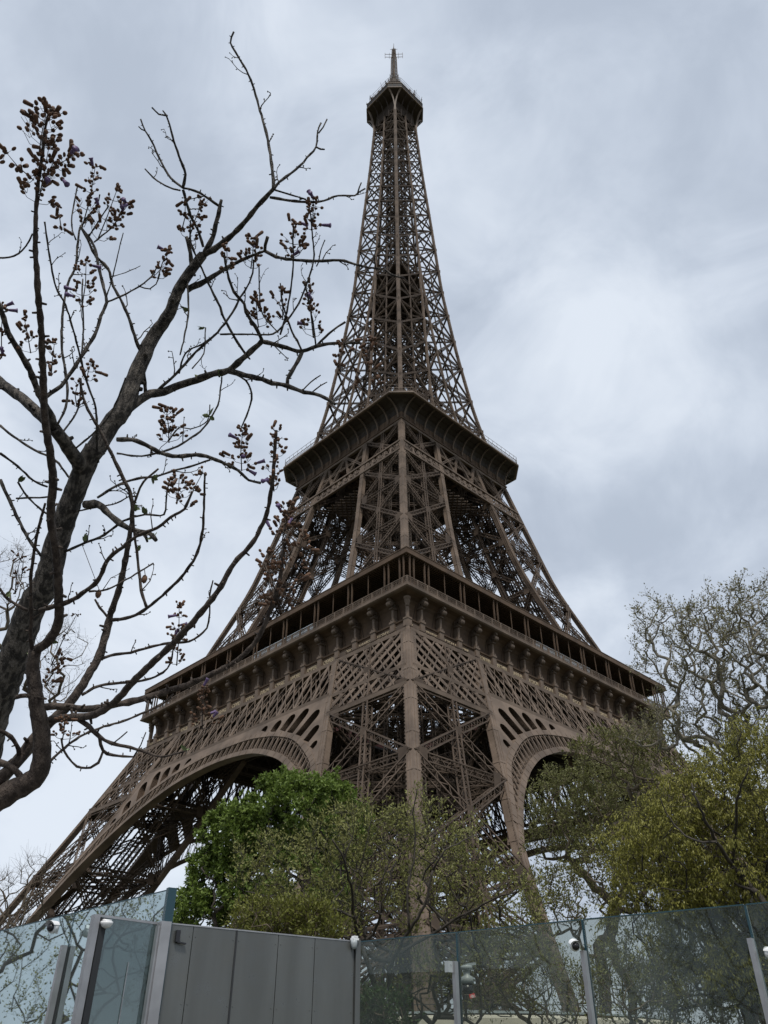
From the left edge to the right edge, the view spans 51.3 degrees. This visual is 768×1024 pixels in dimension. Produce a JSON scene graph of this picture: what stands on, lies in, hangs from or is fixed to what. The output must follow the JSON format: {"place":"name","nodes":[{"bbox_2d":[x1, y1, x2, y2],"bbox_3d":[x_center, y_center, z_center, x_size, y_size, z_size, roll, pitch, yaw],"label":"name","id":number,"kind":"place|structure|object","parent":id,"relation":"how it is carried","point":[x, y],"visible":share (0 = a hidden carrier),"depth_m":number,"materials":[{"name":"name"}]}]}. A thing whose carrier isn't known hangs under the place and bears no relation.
{"place":"outdoors","nodes":[
{"label":"outdoors","id":0,"kind":"place"},
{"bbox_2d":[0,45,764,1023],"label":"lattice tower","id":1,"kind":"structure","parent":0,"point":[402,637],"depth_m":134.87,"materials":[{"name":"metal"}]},
{"bbox_2d":[0,0,767,1023],"label":"sky","id":2,"kind":"structure","parent":0,"point":[595,172],"materials":[{"name":"grey"}]},
{"bbox_2d":[361,981,683,1023],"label":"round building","id":3,"kind":"structure","parent":0,"point":[487,1017],"depth_m":28.10,"materials":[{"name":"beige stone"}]},
{"label":"ground","id":4,"kind":"structure","parent":0,"visible":0},
{"bbox_2d":[0,843,60,930],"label":"bare tree","id":5,"kind":"object","parent":4,"relation":"on","point":[13,905],"visible":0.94,"depth_m":29.90,"materials":[{"name":"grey plant"}]},
{"bbox_2d":[0,532,100,780],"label":"bare tree","id":6,"kind":"object","parent":4,"relation":"on","point":[24,685],"visible":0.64,"depth_m":11.86,"materials":[{"name":"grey plant"}]},
{"bbox_2d":[0,890,165,1023],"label":"glass fence","id":7,"kind":"object","parent":4,"relation":"on","point":[40,967],"visible":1,"depth_m":8.70,"materials":[{"name":"blue"}]},
{"bbox_2d":[45,920,59,933],"bbox_3d":[-3.587,4.496,8.660,0.163,0.128,0.149,29,-45,-35],"label":"security camera","id":8,"kind":"object","parent":7,"relation":"attached to","point":[52,926],"visible":1,"depth_m":8.64,"materials":[{"name":"white plastic"}]},
{"bbox_2d":[159,887,176,1015],"bbox_3d":[-2.080,4.120,7.532,0.085,1.060,0.060,22,-41,-27],"label":"post","id":9,"kind":"object","parent":7,"relation":"attached to","point":[169,903],"visible":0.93,"depth_m":7.72,"materials":[{"name":"grey metal"}]},
{"bbox_2d":[71,914,157,1023],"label":"glass gate","id":10,"kind":"structure","parent":4,"relation":"on","point":[112,983],"depth_m":7.17,"materials":[{"name":"glass"}]},
{"bbox_2d":[100,919,112,928],"bbox_3d":[-2.522,3.742,7.262,0.110,0.072,0.110,29,-45,-35],"label":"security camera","id":11,"kind":"object","parent":10,"relation":"attached to","point":[106,923],"visible":1,"depth_m":7.23,"materials":[{"name":"white plastic"}]},
{"bbox_2d":[147,921,171,1023],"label":"gate post","id":12,"kind":"object","parent":4,"relation":"on","point":[158,978],"visible":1,"depth_m":7.37,"materials":[{"name":"metal"}]},
{"bbox_2d":[158,923,353,1023],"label":"metal gate","id":13,"kind":"structure","parent":12,"relation":"attached to","point":[216,975],"depth_m":7.90,"materials":[{"name":"grey metal"}]},
{"bbox_2d":[172,763,376,932],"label":"chestnut tree","id":14,"kind":"object","parent":4,"relation":"on","point":[196,899],"visible":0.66,"depth_m":42.88,"materials":[{"name":"green plant"}]},
{"bbox_2d":[220,882,355,938],"bbox_3d":[-2.174,10.847,16.936,3.000,5.506,2.615,13,-38,-18],"label":"garden bush","id":15,"kind":"object","parent":4,"relation":"on","point":[290,915],"visible":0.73,"depth_m":17.80,"materials":[{"name":"green plant"}]},
{"bbox_2d":[353,940,360,1023],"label":"gate post","id":16,"kind":"object","parent":4,"relation":"on","point":[356,989],"visible":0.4,"depth_m":8.43,"materials":[{"name":"grey metal"}]},
{"bbox_2d":[350,936,358,948],"bbox_3d":[-0.319,4.644,8.623,0.088,0.125,0.075,29,-45,-35],"label":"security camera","id":17,"kind":"object","parent":16,"relation":"attached to","point":[354,939],"visible":1,"depth_m":8.60,"materials":[{"name":"white plastic"}]},
{"bbox_2d":[218,778,564,1023],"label":"budding tree","id":18,"kind":"object","parent":4,"relation":"on","point":[412,828],"visible":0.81,"depth_m":20.35,"materials":[{"name":"green plant"}]},
{"bbox_2d":[360,973,426,1023],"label":"laurel bush","id":19,"kind":"object","parent":4,"relation":"on","point":[375,1007],"visible":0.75,"depth_m":13.84,"materials":[{"name":"green plant"}]},
{"bbox_2d":[449,923,611,1023],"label":"garden shrub","id":20,"kind":"object","parent":4,"relation":"on","point":[528,1003],"visible":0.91,"depth_m":18.62,"materials":[{"name":"green plant"}]},
{"bbox_2d":[361,902,767,1023],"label":"glass fence","id":21,"kind":"object","parent":4,"relation":"on","point":[588,988],"visible":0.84,"depth_m":8.92,"materials":[{"name":"blue"}]},
{"bbox_2d":[444,961,452,972],"bbox_3d":[0.795,5.556,9.765,0.084,0.120,0.069,29,-45,-35],"label":"junction box","id":22,"kind":"object","parent":21,"relation":"attached to","point":[448,966],"visible":1,"depth_m":9.74,"materials":[{"name":"grey plastic"}]},
{"bbox_2d":[461,962,475,998],"bbox_3d":[1.121,6.208,10.599,0.189,0.435,0.248,-9,-37,12],"label":"security camera","id":23,"kind":"object","parent":21,"relation":"attached to","point":[467,981],"visible":0.96,"depth_m":10.51,"materials":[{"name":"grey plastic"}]},
{"bbox_2d":[568,939,581,951],"bbox_3d":[2.155,4.883,9.023,0.151,0.135,0.147,29,-45,-35],"label":"security camera","id":24,"kind":"object","parent":21,"relation":"attached to","point":[574,945],"visible":1,"depth_m":8.99,"materials":[{"name":"white plastic"}]},
{"bbox_2d":[763,946,767,959],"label":"security camera","id":25,"kind":"object","parent":21,"relation":"attached to","point":[765,949],"visible":1,"depth_m":8.18,"materials":[{"name":"white plastic"}]},
{"bbox_2d":[519,751,677,1013],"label":"park tree","id":26,"kind":"object","parent":4,"relation":"on","point":[607,804],"visible":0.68,"depth_m":49.38,"materials":[{"name":"green plant"}]},
{"bbox_2d":[510,721,692,1014],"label":"park tree","id":27,"kind":"object","parent":4,"relation":"on","point":[633,752],"visible":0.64,"depth_m":44.45,"materials":[{"name":"green plant"}]},
{"bbox_2d":[553,913,767,1023],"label":"garden shrub","id":28,"kind":"object","parent":4,"relation":"on","point":[618,962],"visible":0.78,"depth_m":14.78,"materials":[{"name":"green plant"}]},
{"bbox_2d":[581,703,767,1023],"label":"willow tree","id":29,"kind":"object","parent":4,"relation":"on","point":[740,813],"visible":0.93,"depth_m":15.46,"materials":[{"name":"green plant"}]},
{"bbox_2d":[611,568,767,1023],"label":"plane tree","id":30,"kind":"object","parent":4,"relation":"on","point":[718,678],"visible":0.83,"depth_m":35.67,"materials":[{"name":"grey plant"}]},
{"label":"pavement","id":31,"kind":"structure","parent":0,"visible":0},
{"bbox_2d":[0,96,319,811],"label":"flowering tree","id":32,"kind":"object","parent":31,"relation":"on","point":[37,743],"visible":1,"depth_m":3.11,"materials":[{"name":"brown plant"}]},
{"bbox_2d":[0,31,404,758],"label":"flowering tree","id":33,"kind":"object","parent":31,"relation":"on","point":[68,507],"visible":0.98,"depth_m":6.83,"materials":[{"name":"brown plant"}]}
]}

